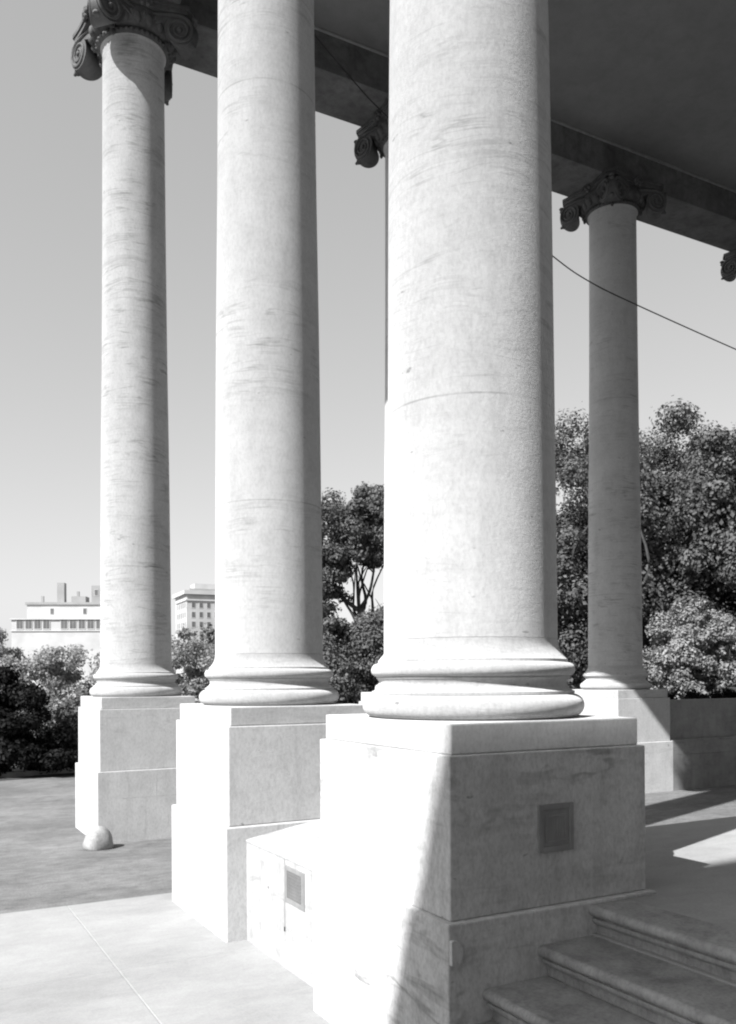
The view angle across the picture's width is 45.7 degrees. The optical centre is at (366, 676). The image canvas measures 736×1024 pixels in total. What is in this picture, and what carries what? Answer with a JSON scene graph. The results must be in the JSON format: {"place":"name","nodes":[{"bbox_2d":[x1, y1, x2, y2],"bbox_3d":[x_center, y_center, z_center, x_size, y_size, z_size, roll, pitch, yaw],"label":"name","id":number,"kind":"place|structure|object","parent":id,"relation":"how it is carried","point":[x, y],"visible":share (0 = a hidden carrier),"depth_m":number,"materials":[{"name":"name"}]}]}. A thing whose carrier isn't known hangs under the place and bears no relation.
{"place":"outdoors","nodes":[
{"label":"outdoors","id":0,"kind":"place"},
{"bbox_2d":[9,583,99,691],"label":"building","id":1,"kind":"structure","parent":0,"point":[61,621],"depth_m":180.75,"materials":[{"name":"white concrete"}]},
{"bbox_2d":[16,620,23,629],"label":"window","id":2,"kind":"structure","parent":1,"relation":"in","point":[19,623],"depth_m":180.02,"materials":[{"name":"grey glass"}]},
{"bbox_2d":[25,620,32,629],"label":"window","id":3,"kind":"structure","parent":1,"relation":"in","point":[28,623],"depth_m":180.11,"materials":[{"name":"grey glass"}]},
{"bbox_2d":[34,620,40,629],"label":"window","id":4,"kind":"structure","parent":1,"relation":"in","point":[37,623],"depth_m":180.20,"materials":[{"name":"grey glass"}]},
{"bbox_2d":[42,620,49,629],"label":"window","id":5,"kind":"structure","parent":1,"relation":"in","point":[45,623],"depth_m":180.29,"materials":[{"name":"grey glass"}]},
{"bbox_2d":[60,620,67,628],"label":"window","id":6,"kind":"structure","parent":1,"relation":"in","point":[63,623],"depth_m":180.46,"materials":[{"name":"grey glass"}]},
{"bbox_2d":[69,620,76,628],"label":"window","id":7,"kind":"structure","parent":1,"relation":"in","point":[72,623],"depth_m":180.55,"materials":[{"name":"grey glass"}]},
{"bbox_2d":[78,620,85,628],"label":"window","id":8,"kind":"structure","parent":1,"relation":"in","point":[81,623],"depth_m":180.66,"materials":[{"name":"grey glass"}]},
{"bbox_2d":[87,620,94,628],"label":"window","id":9,"kind":"structure","parent":1,"relation":"in","point":[90,623],"depth_m":180.77,"materials":[{"name":"grey glass"}]},
{"bbox_2d":[96,620,99,628],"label":"window","id":10,"kind":"structure","parent":1,"relation":"in","point":[97,621],"depth_m":180.81,"materials":[{"name":"grey glass"}]},
{"bbox_2d":[0,893,330,1023],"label":"sidewalk","id":11,"kind":"structure","parent":0,"point":[171,960],"depth_m":6.63,"materials":[{"name":"concrete"}]},
{"bbox_2d":[69,909,158,1021],"bbox_3d":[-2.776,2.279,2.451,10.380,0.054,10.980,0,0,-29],"label":"sidewalk joint","id":12,"kind":"object","parent":11,"relation":"on","point":[116,968],"depth_m":6.66,"materials":[{"name":"grey concrete"}]},
{"bbox_2d":[172,0,366,942],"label":"column","id":13,"kind":"structure","parent":11,"relation":"on","point":[250,730],"depth_m":8.00,"materials":[{"name":"stone"}]},
{"bbox_2d":[246,820,320,987],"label":"wall","id":14,"kind":"structure","parent":11,"relation":"on","point":[281,863],"depth_m":6.87,"materials":[{"name":"stone"}]},
{"bbox_2d":[313,0,654,1023],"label":"column","id":15,"kind":"structure","parent":11,"relation":"on","point":[481,804],"depth_m":5.03,"materials":[{"name":"stone"}]},
{"bbox_2d":[478,899,735,1023],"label":"stone steps","id":16,"kind":"structure","parent":11,"relation":"on","point":[649,988],"depth_m":4.34,"materials":[{"name":"grey stone"}]},
{"bbox_2d":[172,584,214,677],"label":"tall building","id":17,"kind":"structure","parent":0,"point":[195,605],"depth_m":221.89,"materials":[{"name":"white concrete"}]},
{"bbox_2d":[10,687,721,770],"bbox_3d":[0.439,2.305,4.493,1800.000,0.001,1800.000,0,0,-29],"label":"lawn","id":18,"kind":"structure","parent":0,"point":[17,769],"depth_m":53.84,"materials":[{"name":"plant"}]},
{"bbox_2d":[0,628,28,663],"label":"tree","id":19,"kind":"object","parent":18,"relation":"on","point":[3,649],"visible":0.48,"depth_m":75.98,"materials":[{"name":"grey plant"}]},
{"bbox_2d":[0,665,78,777],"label":"shrub","id":20,"kind":"object","parent":18,"relation":"on","point":[48,748],"visible":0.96,"depth_m":20.37,"materials":[{"name":"black plant"}]},
{"bbox_2d":[0,644,99,732],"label":"tree","id":21,"kind":"object","parent":18,"relation":"on","point":[56,661],"visible":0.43,"depth_m":26.55,"materials":[{"name":"grey plant"}]},
{"bbox_2d":[52,687,91,748],"bbox_3d":[-6.597,1.349,22.627,3.007,2.312,2.607,0,0,0],"label":"shrub","id":22,"kind":"object","parent":18,"relation":"on","point":[66,714],"visible":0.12,"depth_m":21.77,"materials":[{"name":"black plant"}]},
{"bbox_2d":[171,624,214,702],"bbox_3d":[-6.221,0.351,29.938,3.308,4.340,2.874,0,0,0],"label":"tree","id":23,"kind":"object","parent":18,"relation":"on","point":[196,683],"visible":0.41,"depth_m":29.79,"materials":[{"name":"grey plant"}]},
{"bbox_2d":[321,481,383,701],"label":"tree","id":24,"kind":"object","parent":18,"relation":"on","point":[355,531],"visible":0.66,"depth_m":44.88,"materials":[{"name":"grey plant"}]},
{"bbox_2d":[322,600,383,703],"bbox_3d":[-0.665,-0.218,33.861,5.420,5.447,4.789,0,0,0],"label":"shrub","id":25,"kind":"object","parent":18,"relation":"on","point":[362,639],"visible":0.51,"depth_m":32.98,"materials":[{"name":"grey plant"}]},
{"bbox_2d":[180,622,683,703],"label":"wood","id":26,"kind":"object","parent":18,"relation":"on","point":[207,635],"visible":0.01,"depth_m":67.68,"materials":[{"name":"plant"}]},
{"bbox_2d":[555,401,683,688],"bbox_3d":[8.938,-4.378,35.902,8.006,13.675,7.416,0,0,31],"label":"tree","id":27,"kind":"object","parent":18,"relation":"on","point":[572,564],"visible":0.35,"depth_m":34.67,"materials":[{"name":"grey plant"}]},
{"bbox_2d":[580,395,735,656],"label":"tree","id":28,"kind":"object","parent":18,"relation":"on","point":[659,481],"visible":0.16,"depth_m":38.10,"materials":[{"name":"grey plant"}]},
{"bbox_2d":[642,422,735,626],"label":"tree","id":29,"kind":"object","parent":18,"relation":"on","point":[708,488],"visible":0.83,"depth_m":34.46,"materials":[{"name":"grey plant"}]},
{"bbox_2d":[643,596,735,698],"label":"bush","id":30,"kind":"object","parent":18,"relation":"on","point":[678,663],"visible":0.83,"depth_m":30.13,"materials":[{"name":"grey plant"}]},
{"bbox_2d":[0,775,735,913],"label":"driveway","id":31,"kind":"structure","parent":0,"point":[47,860],"depth_m":11.54,"materials":[{"name":"concrete"}]},
{"bbox_2d":[0,767,74,777],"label":"kerb","id":32,"kind":"structure","parent":31,"relation":"on","point":[19,773],"depth_m":20.59,"materials":[{"name":"concrete"}]},
{"bbox_2d":[0,773,74,780],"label":"gutter","id":33,"kind":"object","parent":31,"relation":"on","point":[36,776],"visible":0.11,"depth_m":20.38,"materials":[{"name":"concrete"}]},
{"bbox_2d":[83,826,113,850],"bbox_3d":[-3.585,2.154,11.662,0.393,0.303,0.370,0,0,-29],"label":"guard stone","id":34,"kind":"object","parent":31,"relation":"on","point":[98,838],"visible":1,"depth_m":11.54,"materials":[{"name":"white stone"}]},
{"bbox_2d":[71,0,197,842],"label":"column","id":35,"kind":"structure","parent":31,"relation":"on","point":[128,51],"depth_m":12.58,"materials":[{"name":"stone"}]},
{"bbox_2d":[354,95,388,703],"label":"column","id":36,"kind":"structure","parent":31,"relation":"on","point":[371,141],"depth_m":15.22,"materials":[{"name":"stone"}]},
{"bbox_2d":[559,167,672,792],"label":"column","id":37,"kind":"structure","parent":31,"relation":"on","point":[607,205],"depth_m":17.19,"materials":[{"name":"stone"}]},
{"bbox_2d":[593,932,735,1023],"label":"porch base","id":38,"kind":"object","parent":31,"relation":"on","point":[675,962],"visible":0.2,"depth_m":4.46,"materials":[{"name":"stone"}]},
{"bbox_2d":[629,816,735,929],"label":"porch floor","id":39,"kind":"structure","parent":38,"relation":"on","point":[690,869],"depth_m":5.79,"materials":[{"name":"stone"}]},
{"bbox_2d":[670,698,735,790],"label":"parapet wall","id":40,"kind":"structure","parent":31,"relation":"on","point":[703,735],"depth_m":17.78,"materials":[{"name":"stone"}]},
{"bbox_2d":[668,686,735,699],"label":"hedge","id":41,"kind":"object","parent":40,"relation":"on","point":[725,693],"visible":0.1,"depth_m":18.79,"materials":[{"name":"black plant"}]},
{"bbox_2d":[720,249,735,691],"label":"column","id":42,"kind":"structure","parent":31,"relation":"on","point":[728,268],"depth_m":20.09,"materials":[{"name":"stone"}]},
{"bbox_2d":[0,0,735,675],"label":"sky","id":43,"kind":"structure","parent":0,"point":[51,117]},
{"bbox_3d":[17.725,-6.829,0.849,66.300,18.040,12.930,0,0,-29],"label":"mansion","id":44,"kind":"object","parent":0,"visible":0},
{"bbox_2d":[164,0,735,251],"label":"portico roof","id":45,"kind":"structure","parent":44,"relation":"attached to","point":[644,89],"depth_m":15.10,"materials":[{"name":"stone"}]},
{"bbox_2d":[314,34,735,349],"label":"cable","id":46,"kind":"object","parent":45,"relation":"hanging from","point":[553,256],"visible":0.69,"depth_m":15.04,"materials":[{"name":"grey metal"}]}
]}

